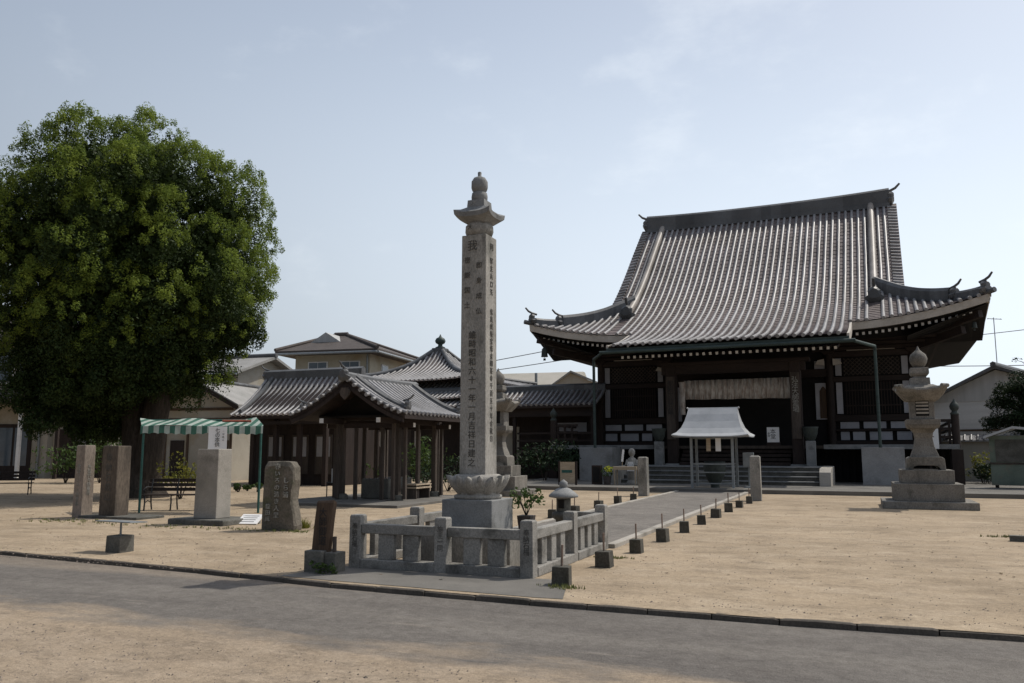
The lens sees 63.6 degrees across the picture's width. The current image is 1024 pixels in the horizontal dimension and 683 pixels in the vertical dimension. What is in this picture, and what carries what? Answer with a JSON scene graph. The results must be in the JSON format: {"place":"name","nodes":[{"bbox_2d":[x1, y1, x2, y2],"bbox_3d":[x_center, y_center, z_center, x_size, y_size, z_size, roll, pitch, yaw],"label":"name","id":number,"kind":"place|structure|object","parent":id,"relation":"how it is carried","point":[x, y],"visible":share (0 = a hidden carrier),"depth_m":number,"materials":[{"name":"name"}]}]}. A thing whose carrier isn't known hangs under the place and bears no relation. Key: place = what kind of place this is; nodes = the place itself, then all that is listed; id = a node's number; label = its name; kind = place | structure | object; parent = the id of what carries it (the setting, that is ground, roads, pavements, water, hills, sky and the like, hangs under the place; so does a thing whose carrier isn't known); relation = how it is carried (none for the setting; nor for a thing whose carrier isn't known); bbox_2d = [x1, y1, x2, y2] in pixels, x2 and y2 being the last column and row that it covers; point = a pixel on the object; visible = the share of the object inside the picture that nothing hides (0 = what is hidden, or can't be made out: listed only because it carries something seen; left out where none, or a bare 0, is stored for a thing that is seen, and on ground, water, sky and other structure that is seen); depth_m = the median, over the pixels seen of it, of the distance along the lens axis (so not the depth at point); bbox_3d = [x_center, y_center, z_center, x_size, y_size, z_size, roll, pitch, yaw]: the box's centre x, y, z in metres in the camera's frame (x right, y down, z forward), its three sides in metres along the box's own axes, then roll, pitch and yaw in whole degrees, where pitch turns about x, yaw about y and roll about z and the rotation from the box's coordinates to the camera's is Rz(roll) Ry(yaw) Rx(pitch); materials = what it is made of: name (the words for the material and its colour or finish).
{"place":"outdoors","nodes":[
{"label":"outdoors","id":0,"kind":"place"},
{"bbox_2d":[0,318,121,478],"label":"corner house","id":1,"kind":"structure","parent":0,"point":[17,447],"depth_m":47.58,"materials":[{"name":"brown tile"}]},
{"bbox_2d":[0,348,14,383],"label":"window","id":2,"kind":"structure","parent":1,"relation":"in","point":[3,375],"depth_m":48.15,"materials":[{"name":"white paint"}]},
{"bbox_2d":[0,424,31,477],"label":"door","id":3,"kind":"structure","parent":1,"relation":"in","point":[8,432],"depth_m":47.53,"materials":[{"name":"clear glass"}]},
{"bbox_2d":[162,378,259,480],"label":"gable house","id":4,"kind":"structure","parent":0,"point":[237,396],"depth_m":43.80,"materials":[{"name":"paint"}]},
{"bbox_2d":[169,440,183,477],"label":"door","id":5,"kind":"structure","parent":4,"relation":"in","point":[175,445],"depth_m":43.76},
{"bbox_2d":[274,332,418,372],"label":"brown roof house","id":6,"kind":"structure","parent":0,"point":[329,350],"depth_m":59.34,"materials":[{"name":"paint"}]},
{"bbox_2d":[308,362,327,368],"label":"window","id":7,"kind":"structure","parent":6,"relation":"in","point":[310,364],"depth_m":59.22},
{"bbox_2d":[340,361,359,366],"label":"window","id":8,"kind":"structure","parent":6,"relation":"in","point":[346,363],"depth_m":58.59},
{"bbox_2d":[280,566,565,598],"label":"pavement","id":9,"kind":"structure","parent":0,"point":[526,587],"depth_m":10.10,"materials":[{"name":"concrete"}]},
{"bbox_2d":[309,560,337,573],"bbox_3d":[-2.472,2.947,10.754,0.424,0.200,0.189,-3,-8,22],"label":"weed clump","id":10,"kind":"object","parent":9,"relation":"on","point":[330,567],"visible":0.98,"depth_m":10.73,"materials":[{"name":"green plant"}]},
{"bbox_2d":[304,500,345,572],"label":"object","id":11,"kind":"object","parent":9,"relation":"on","point":[324,549],"visible":0.94,"depth_m":10.97,"materials":[{"name":"stone"}]},
{"bbox_2d":[551,545,571,585],"bbox_3d":[0.598,2.684,9.915,0.214,0.479,0.214,-1,-7,14],"label":"stake block","id":12,"kind":"object","parent":9,"relation":"on","point":[561,573],"depth_m":9.81,"materials":[{"name":"concrete"}]},
{"bbox_2d":[0,555,1023,682],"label":"road","id":13,"kind":"structure","parent":0,"point":[265,622],"depth_m":7.17,"materials":[{"name":"asphalt"}]},
{"bbox_2d":[0,508,1023,682],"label":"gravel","id":14,"kind":"structure","parent":13,"relation":"on","point":[423,666],"depth_m":8.56,"materials":[{"name":"gravel"}]},
{"bbox_2d":[0,476,1023,634],"bbox_3d":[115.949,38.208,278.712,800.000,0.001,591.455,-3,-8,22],"label":"court","id":15,"kind":"object","parent":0,"point":[814,544],"visible":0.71,"depth_m":13.13,"materials":[{"name":"sand"}]},
{"bbox_2d":[0,471,35,494],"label":"park bench","id":16,"kind":"object","parent":15,"relation":"on","point":[31,474],"visible":1,"depth_m":30.07,"materials":[{"name":"black metal"}]},
{"bbox_2d":[29,442,100,482],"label":"shrub","id":17,"kind":"object","parent":15,"relation":"on","point":[59,465],"visible":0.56,"depth_m":40.19,"materials":[{"name":"green plant"}]},
{"bbox_2d":[72,445,95,517],"bbox_3d":[-10.330,3.367,19.944,0.303,1.715,0.324,-3,-8,22],"label":"inscribed post","id":18,"kind":"object","parent":15,"relation":"on","point":[84,482],"visible":1,"depth_m":19.84,"materials":[{"name":"grey stone"}]},
{"bbox_2d":[66,437,121,482],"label":"shrub","id":19,"kind":"object","parent":15,"relation":"on","point":[98,447],"visible":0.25,"depth_m":40.40,"materials":[{"name":"green plant"}]},
{"bbox_2d":[78,446,163,519],"bbox_3d":[-9.312,3.365,19.792,1.850,1.720,0.850,-3,-8,22],"label":"dark slab stone","id":20,"kind":"object","parent":15,"relation":"on","point":[114,487],"visible":1,"depth_m":19.61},
{"bbox_2d":[95,520,147,552],"bbox_3d":[-6.232,3.098,13.149,0.720,0.500,0.360,-3,-8,20],"label":"plate block","id":21,"kind":"object","parent":15,"relation":"on","point":[120,542],"depth_m":13.01,"materials":[{"name":"stone"}]},
{"bbox_2d":[0,100,284,498],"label":"camphor tree","id":22,"kind":"object","parent":15,"relation":"on","point":[132,307],"visible":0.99,"depth_m":26.41,"materials":[{"name":"green plant"}]},
{"bbox_2d":[141,478,195,510],"bbox_3d":[-9.051,4.105,22.139,1.600,0.836,0.596,0,-7,0],"label":"park bench","id":23,"kind":"object","parent":15,"relation":"on","point":[153,480],"visible":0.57,"depth_m":22.38,"materials":[{"name":"black metal"}]},
{"bbox_2d":[156,451,196,498],"bbox_3d":[-10.835,4.417,27.328,1.600,1.569,1.437,-3,-8,22],"label":"shrub","id":24,"kind":"object","parent":15,"relation":"on","point":[184,468],"visible":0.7,"depth_m":27.09,"materials":[{"name":"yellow plant"}]},
{"bbox_2d":[138,417,262,512],"bbox_3d":[-8.287,3.222,21.789,3.691,2.485,1.120,0,-7,0],"label":"striped canopy","id":25,"kind":"object","parent":15,"relation":"on","point":[236,426],"visible":0.94,"depth_m":21.37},
{"bbox_2d":[208,426,226,448],"bbox_3d":[-7.582,2.490,21.270,0.480,0.600,0.036,0,-7,0],"label":"banner","id":26,"kind":"object","parent":25,"relation":"hanging from","point":[217,437],"visible":1,"depth_m":21.27,"materials":[{"name":"white paper"}]},
{"bbox_2d":[168,449,242,525],"bbox_3d":[-6.608,3.208,18.289,1.530,1.640,1.050,-3,-8,22],"label":"granite stele","id":27,"kind":"object","parent":15,"relation":"on","point":[212,492],"visible":0.89,"depth_m":18.06,"materials":[{"name":"stone"}]},
{"bbox_2d":[233,483,241,491],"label":"seedling","id":28,"kind":"object","parent":15,"relation":"on","point":[236,487],"visible":0.94,"depth_m":31.68,"materials":[{"name":"green plant"}]},
{"bbox_2d":[198,353,291,385],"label":"gabled house","id":29,"kind":"structure","parent":15,"relation":"on","point":[252,369],"depth_m":52.15,"materials":[{"name":"tile"}]},
{"bbox_2d":[242,484,251,490],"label":"seedling","id":30,"kind":"object","parent":15,"relation":"on","point":[246,487],"visible":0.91,"depth_m":32.43,"materials":[{"name":"green plant"}]},
{"bbox_2d":[239,514,261,524],"bbox_3d":[-5.716,3.878,18.017,0.510,0.200,0.330,-1,-8,8],"label":"ground plaque","id":31,"kind":"object","parent":15,"relation":"on","point":[251,519],"visible":0.98,"depth_m":17.99,"materials":[{"name":"white stone"}]},
{"bbox_2d":[261,461,301,530],"bbox_3d":[-4.648,3.119,16.741,0.800,1.382,0.352,-2,-8,16],"label":"poem stone","id":32,"kind":"object","parent":15,"relation":"on","point":[280,510],"visible":1,"depth_m":16.61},
{"bbox_2d":[229,366,379,486],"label":"side hall","id":33,"kind":"structure","parent":15,"relation":"on","point":[272,403],"depth_m":38.52,"materials":[{"name":"tile"}]},
{"bbox_2d":[267,435,283,462],"bbox_3d":[-11.119,5.295,38.795,0.900,1.800,0.075,-3,-8,22],"label":"sliding door","id":34,"kind":"structure","parent":33,"relation":"in","point":[270,437],"depth_m":38.83,"materials":[{"name":"white paint"}]},
{"bbox_2d":[291,435,308,473],"bbox_3d":[-9.824,5.226,38.266,0.900,1.800,0.075,-3,-8,22],"label":"sliding door","id":35,"kind":"structure","parent":33,"relation":"in","point":[305,451],"depth_m":38.17,"materials":[{"name":"white paint"}]},
{"bbox_2d":[314,434,332,473],"bbox_3d":[-8.622,5.161,37.774,0.900,1.800,0.075,-3,-8,22],"label":"sliding door","id":36,"kind":"structure","parent":33,"relation":"in","point":[318,439],"depth_m":37.78,"materials":[{"name":"white paint"}]},
{"bbox_2d":[302,518,313,528],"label":"grass tuft","id":37,"kind":"object","parent":15,"relation":"on","point":[305,525],"visible":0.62,"depth_m":17.04,"materials":[{"name":"green plant"}]},
{"bbox_2d":[326,469,332,496],"bbox_3d":[-5.770,4.625,26.773,0.580,1.000,0.240,-3,-8,22],"label":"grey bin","id":38,"kind":"object","parent":15,"relation":"on","point":[329,482],"visible":0.29,"depth_m":26.72,"materials":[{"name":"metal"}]},
{"bbox_2d":[289,361,459,508],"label":"water pavilion","id":39,"kind":"structure","parent":15,"relation":"on","point":[357,401],"depth_m":25.65,"materials":[{"name":"tile"}]},
{"bbox_2d":[361,477,411,498],"bbox_3d":[-4.027,4.708,26.583,1.000,0.626,1.500,-3,-8,22],"label":"water basin","id":40,"kind":"object","parent":39,"relation":"on","point":[369,488],"visible":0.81,"depth_m":25.94,"materials":[{"name":"stone"}]},
{"bbox_2d":[402,483,431,498],"bbox_3d":[-3.018,4.750,26.267,0.500,0.460,1.000,-3,-8,22],"label":"plank bench","id":41,"kind":"object","parent":39,"relation":"on","point":[423,488],"visible":0.79,"depth_m":26.16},
{"bbox_2d":[402,435,455,481],"bbox_3d":[-3.740,5.161,35.610,2.104,2.250,2.380,3,-8,-25],"label":"shrub","id":42,"kind":"object","parent":15,"relation":"on","point":[427,452],"visible":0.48,"depth_m":35.43,"materials":[{"name":"green plant"}]},
{"bbox_2d":[407,455,459,490],"bbox_3d":[-2.407,5.151,32.639,3.549,1.505,2.634,-1,-8,5],"label":"hedge","id":43,"kind":"object","parent":15,"relation":"on","point":[426,467],"visible":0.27,"depth_m":32.46,"materials":[{"name":"green plant"}]},
{"bbox_2d":[366,334,536,476],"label":"pyramid hall","id":44,"kind":"structure","parent":15,"relation":"on","point":[439,366],"depth_m":52.50,"materials":[{"name":"tile"}]},
{"bbox_2d":[421,172,519,565],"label":"memorial pillar","id":45,"kind":"structure","parent":15,"relation":"on","point":[478,484],"depth_m":12.05,"materials":[{"name":"stone"}]},
{"bbox_2d":[509,486,544,528],"bbox_3d":[0.214,2.469,12.272,0.544,0.619,0.480,2,-8,-17],"label":"potted shrub","id":46,"kind":"object","parent":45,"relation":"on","point":[519,499],"visible":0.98,"depth_m":12.20,"materials":[{"name":"green plant"}]},
{"bbox_2d":[349,504,607,577],"bbox_3d":[-0.337,2.893,12.480,2.740,0.712,3.480,-3,-8,22],"label":"stone fence","id":47,"kind":"object","parent":15,"relation":"on","point":[577,535],"visible":0.92,"depth_m":11.10,"materials":[{"name":"stone"}]},
{"bbox_2d":[410,383,606,478],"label":"corridor","id":48,"kind":"object","parent":15,"relation":"on","point":[529,419],"visible":0.43,"depth_m":46.09,"materials":[{"name":"tile"}]},
{"bbox_2d":[558,422,586,431],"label":"window","id":49,"kind":"structure","parent":48,"relation":"in","point":[582,427],"depth_m":45.57,"materials":[{"name":"white paint"}]},
{"bbox_2d":[3,489,1019,579],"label":"fallen leaves","id":50,"kind":"object","parent":15,"relation":"on","point":[616,565],"visible":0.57,"depth_m":15.71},
{"bbox_2d":[496,368,536,496],"bbox_3d":[-0.501,3.238,29.886,2.360,4.560,2.000,-2,-8,17],"label":"stone lantern","id":51,"kind":"object","parent":15,"relation":"on","point":[505,405],"visible":0.56,"depth_m":29.53,"materials":[{"name":"stone"}]},
{"bbox_2d":[17,517,1019,590],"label":"grass","id":52,"kind":"structure","parent":15,"relation":"on","point":[563,586],"depth_m":16.40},
{"bbox_2d":[513,438,580,480],"bbox_3d":[1.677,5.741,39.766,3.428,2.183,2.612,-3,-8,22],"label":"shrub","id":53,"kind":"object","parent":15,"relation":"on","point":[555,460],"visible":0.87,"depth_m":39.56,"materials":[{"name":"green plant"}]},
{"bbox_2d":[548,500,556,517],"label":"stake block","id":54,"kind":"object","parent":15,"relation":"on","point":[550,511],"depth_m":19.52,"materials":[{"name":"concrete"}]},
{"bbox_2d":[553,453,579,473],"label":"shrub","id":55,"kind":"object","parent":15,"relation":"on","point":[576,459],"visible":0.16,"depth_m":41.07,"materials":[{"name":"green plant"}]},
{"bbox_2d":[571,498,579,510],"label":"stake block","id":56,"kind":"object","parent":15,"relation":"on","point":[574,507],"depth_m":21.02,"materials":[{"name":"concrete"}]},
{"bbox_2d":[594,492,603,507],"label":"stake block","id":57,"kind":"object","parent":15,"relation":"on","point":[598,501],"depth_m":23.01,"materials":[{"name":"concrete"}]},
{"bbox_2d":[595,533,613,567],"bbox_3d":[1.270,2.887,11.427,0.214,0.470,0.214,-5,-8,23],"label":"stake block","id":58,"kind":"object","parent":15,"relation":"on","point":[604,558],"depth_m":11.33,"materials":[{"name":"concrete"}]},
{"bbox_2d":[614,487,621,503],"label":"stake block","id":59,"kind":"object","parent":15,"relation":"on","point":[617,499],"depth_m":24.82,"materials":[{"name":"concrete"}]},
{"bbox_2d":[515,490,747,547],"bbox_3d":[3.949,4.543,22.498,2.710,0.090,18.450,-3,-8,22],"label":"path edging","id":60,"kind":"object","parent":15,"relation":"on","point":[626,539],"visible":0.38,"depth_m":18.33,"materials":[{"name":"stone"}]},
{"bbox_2d":[630,487,636,499],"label":"stake block","id":61,"kind":"object","parent":15,"relation":"on","point":[633,496],"depth_m":26.48,"materials":[{"name":"concrete"}]},
{"bbox_2d":[629,523,643,553],"bbox_3d":[1.951,3.096,12.982,0.188,0.460,0.188,-5,-8,23],"label":"stake block","id":62,"kind":"object","parent":15,"relation":"on","point":[636,545],"depth_m":12.90,"materials":[{"name":"concrete"}]},
{"bbox_2d":[638,457,649,495],"bbox_3d":[4.627,4.744,29.068,0.330,1.360,0.330,-3,-8,22],"label":"stone post","id":63,"kind":"object","parent":15,"relation":"on","point":[643,476],"visible":1,"depth_m":28.93,"materials":[{"name":"stone"}]},
{"bbox_2d":[656,513,669,541],"bbox_3d":[2.651,3.287,14.569,0.190,0.496,0.190,-6,-9,30],"label":"stake block","id":64,"kind":"object","parent":15,"relation":"on","point":[662,534],"depth_m":14.49,"materials":[{"name":"concrete"}]},
{"bbox_2d":[679,509,688,532],"bbox_3d":[3.371,3.513,16.188,0.185,0.468,0.185,-3,-7,14],"label":"stake block","id":65,"kind":"object","parent":15,"relation":"on","point":[683,526],"depth_m":16.09,"materials":[{"name":"concrete"}]},
{"bbox_2d":[697,505,705,524],"bbox_3d":[4.104,3.761,17.929,0.187,0.429,0.187,-3,-9,11],"label":"stake block","id":66,"kind":"object","parent":15,"relation":"on","point":[701,519],"depth_m":17.83,"materials":[{"name":"concrete"}]},
{"bbox_2d":[710,498,721,517],"bbox_3d":[4.864,3.979,19.705,0.214,0.460,0.214,-3,-7,28],"label":"stake block","id":67,"kind":"object","parent":15,"relation":"on","point":[715,512],"depth_m":19.62,"materials":[{"name":"concrete"}]},
{"bbox_2d":[724,493,732,511],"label":"stake block","id":68,"kind":"object","parent":15,"relation":"on","point":[728,506],"depth_m":21.43,"materials":[{"name":"concrete"}]},
{"bbox_2d":[735,493,742,507],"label":"stake block","id":69,"kind":"object","parent":15,"relation":"on","point":[739,503],"depth_m":23.08,"materials":[{"name":"concrete"}]},
{"bbox_2d":[746,488,752,503],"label":"stake block","id":70,"kind":"object","parent":15,"relation":"on","point":[748,499],"depth_m":24.80,"materials":[{"name":"concrete"}]},
{"bbox_2d":[749,456,761,500],"bbox_3d":[7.762,4.352,26.310,0.330,1.420,0.330,-3,-8,21],"label":"stone post","id":71,"kind":"object","parent":15,"relation":"on","point":[755,480],"visible":0.86,"depth_m":26.17,"materials":[{"name":"stone"}]},
{"bbox_2d":[881,346,979,510],"bbox_3d":[11.686,2.402,23.517,2.360,4.560,2.000,-3,-8,22],"label":"stone lantern","id":72,"kind":"object","parent":15,"relation":"on","point":[939,488],"visible":1,"depth_m":22.98,"materials":[{"name":"stone"}]},
{"bbox_2d":[965,452,990,482],"bbox_3d":[20.983,5.613,36.532,1.660,1.592,1.469,5,-9,-31],"label":"shrub","id":73,"kind":"object","parent":15,"relation":"on","point":[980,460],"visible":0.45,"depth_m":36.55,"materials":[{"name":"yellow plant"}]},
{"bbox_2d":[968,463,991,483],"bbox_3d":[20.622,5.732,35.664,1.629,1.132,1.281,-3,-8,22],"label":"shrub","id":74,"kind":"object","parent":15,"relation":"on","point":[986,475],"visible":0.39,"depth_m":35.71,"materials":[{"name":"green plant"}]},
{"bbox_2d":[941,434,1019,480],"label":"garden wall","id":75,"kind":"structure","parent":15,"relation":"on","point":[971,444],"depth_m":39.86,"materials":[{"name":"tile"}]},
{"bbox_2d":[978,370,1023,434],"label":"pine tree","id":76,"kind":"object","parent":15,"relation":"on","point":[1007,403],"visible":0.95,"depth_m":39.94,"materials":[{"name":"green plant"}]},
{"bbox_2d":[983,426,1023,487],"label":"display cabinet","id":77,"kind":"object","parent":15,"relation":"on","point":[1007,459],"visible":0.94,"depth_m":31.72,"materials":[{"name":"metal"}]},
{"bbox_2d":[1009,535,1023,541],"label":"stone edging","id":78,"kind":"object","parent":15,"relation":"on","point":[1016,538],"visible":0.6,"depth_m":14.54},
{"bbox_2d":[1011,357,1023,386],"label":"twig tree","id":79,"kind":"object","parent":15,"relation":"on","point":[1017,371],"visible":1,"depth_m":36.34,"materials":[{"name":"green plant"}]},
{"bbox_2d":[0,0,1023,387],"label":"sky","id":80,"kind":"structure","parent":0,"point":[367,123],"materials":[{"name":"blue"}]},
{"bbox_2d":[503,370,597,384],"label":"pale roof building","id":81,"kind":"structure","parent":0,"point":[570,377],"depth_m":87.30,"materials":[{"name":"grey metal"}]},
{"bbox_2d":[537,491,742,542],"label":"path","id":82,"kind":"structure","parent":0,"point":[643,514],"depth_m":21.75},
{"bbox_2d":[549,479,577,521],"bbox_3d":[0.882,2.912,14.109,0.510,1.100,0.510,-3,-8,22],"label":"stone lantern","id":83,"kind":"object","parent":82,"relation":"on","point":[563,494],"visible":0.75,"depth_m":14.01,"materials":[{"name":"grey stone"}]},
{"bbox_2d":[527,478,1023,498],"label":"terrace","id":84,"kind":"structure","parent":0,"point":[976,489],"depth_m":31.68,"materials":[{"name":"stone"}]},
{"bbox_2d":[558,461,576,484],"bbox_3d":[2.335,5.515,34.632,0.800,0.980,0.080,-2,-8,17],"label":"notice board","id":85,"kind":"object","parent":84,"relation":"on","point":[567,472],"visible":0.84,"depth_m":34.60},
{"bbox_2d":[592,465,602,483],"bbox_3d":[3.631,5.689,35.265,0.400,0.800,0.370,-2,-8,17],"label":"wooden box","id":86,"kind":"object","parent":84,"relation":"on","point":[596,474],"visible":0.94,"depth_m":35.10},
{"bbox_2d":[601,465,612,484],"bbox_3d":[4.034,5.633,34.872,0.477,0.808,0.612,3,-8,-23],"label":"flower bucket","id":87,"kind":"object","parent":84,"relation":"on","point":[607,479],"visible":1,"depth_m":34.76,"materials":[{"name":"green plant"}]},
{"bbox_2d":[613,466,637,484],"bbox_3d":[4.796,5.633,34.684,1.000,0.760,0.440,-3,-8,24],"label":"offering table","id":88,"kind":"object","parent":84,"relation":"on","point":[617,468],"visible":0.82,"depth_m":34.64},
{"bbox_2d":[625,448,637,483],"bbox_3d":[5.167,5.358,35.548,0.579,1.530,0.520,-3,-8,24],"label":"stone statue","id":89,"kind":"object","parent":84,"relation":"on","point":[631,461],"visible":0.92,"depth_m":35.37,"materials":[{"name":"stone"}]},
{"bbox_2d":[671,406,754,488],"bbox_3d":[7.918,4.130,32.384,2.888,3.141,2.185,-3,-8,22],"label":"incense shelter","id":90,"kind":"object","parent":84,"relation":"on","point":[716,422],"visible":0.98,"depth_m":32.03,"materials":[{"name":"metal"}]},
{"bbox_2d":[706,438,710,450],"bbox_3d":[7.586,3.988,31.908,0.160,0.500,0.020,-3,-8,22],"label":"hanging tag","id":91,"kind":"object","parent":90,"relation":"hanging from","point":[708,446],"visible":1,"depth_m":31.90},
{"bbox_2d":[715,438,720,450],"bbox_3d":[7.928,3.969,31.768,0.200,0.500,0.020,-3,-8,22],"label":"hanging tag","id":92,"kind":"object","parent":90,"relation":"hanging from","point":[718,443],"visible":1,"depth_m":31.76,"materials":[{"name":"white paper"}]},
{"bbox_2d":[703,461,725,487],"bbox_3d":[7.918,5.192,32.245,0.880,1.000,0.867,-3,-8,22],"label":"incense burner","id":93,"kind":"object","parent":84,"relation":"on","point":[714,477],"visible":0.88,"depth_m":31.96,"materials":[{"name":"brown metal"}]},
{"bbox_2d":[743,453,753,487],"bbox_3d":[9.168,4.979,31.971,0.400,1.350,0.391,-3,-8,22],"label":"sign stand","id":94,"kind":"object","parent":84,"relation":"on","point":[746,460],"visible":0.71,"depth_m":31.92,"materials":[{"name":"grey metal"}]},
{"bbox_2d":[524,183,996,486],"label":"hall","id":95,"kind":"structure","parent":84,"relation":"on","point":[827,311],"depth_m":41.75,"materials":[{"name":"tile"}]},
{"bbox_2d":[541,344,547,360],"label":"wind bell","id":96,"kind":"object","parent":95,"relation":"hanging from","point":[544,353],"visible":1,"depth_m":44.88,"materials":[{"name":"brown metal"}]},
{"bbox_2d":[611,388,656,417],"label":"lattice window","id":97,"kind":"structure","parent":95,"relation":"in","point":[626,403],"depth_m":44.99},
{"bbox_2d":[678,388,681,420],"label":"window frame","id":98,"kind":"structure","parent":95,"relation":"in","point":[679,411],"depth_m":43.91,"materials":[{"name":"white paint"}]},
{"bbox_2d":[679,377,789,414],"bbox_3d":[10.557,2.623,39.376,5.210,1.650,0.239,-3,-8,24],"label":"curtain","id":99,"kind":"object","parent":95,"relation":"hanging from","point":[757,388],"visible":0.99,"depth_m":39.39,"materials":[{"name":"fabric"}]},
{"bbox_2d":[692,375,791,445],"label":"door","id":100,"kind":"structure","parent":95,"relation":"in","point":[756,415],"depth_m":41.47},
{"bbox_2d":[767,427,779,445],"bbox_3d":[12.051,4.378,38.110,0.600,0.840,0.070,-3,-8,24],"label":"notice board","id":101,"kind":"object","parent":95,"relation":"on","point":[773,436],"visible":1,"depth_m":38.09,"materials":[{"name":"white paper"}]},
{"bbox_2d":[815,383,826,419],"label":"window frame","id":102,"kind":"structure","parent":95,"relation":"in","point":[820,388],"depth_m":41.03,"materials":[{"name":"white paint"}]},
{"bbox_2d":[844,380,902,413],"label":"lattice window","id":103,"kind":"structure","parent":95,"relation":"in","point":[860,397],"depth_m":40.13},
{"bbox_2d":[930,429,938,468],"bbox_3d":[17.760,4.881,35.064,0.720,2.350,0.104,-3,-8,24],"label":"white sign","id":104,"kind":"object","parent":84,"relation":"on","point":[936,438],"visible":0.09,"depth_m":35.01,"materials":[{"name":"paper"}]},
{"bbox_2d":[934,361,1023,435],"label":"house","id":105,"kind":"structure","parent":0,"point":[970,395],"depth_m":58.40,"materials":[{"name":"paint"}]},
{"bbox_2d":[987,317,1001,361],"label":"antenna","id":106,"kind":"object","parent":105,"relation":"on","point":[994,335],"visible":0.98,"depth_m":58.31,"materials":[{"name":"grey metal"}]},
{"label":"ground","id":107,"kind":"structure","parent":0,"visible":0},
{"bbox_2d":[0,551,1023,641],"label":"kerb","id":108,"kind":"structure","parent":107,"relation":"on","point":[864,627],"depth_m":8.65,"materials":[{"name":"concrete"}]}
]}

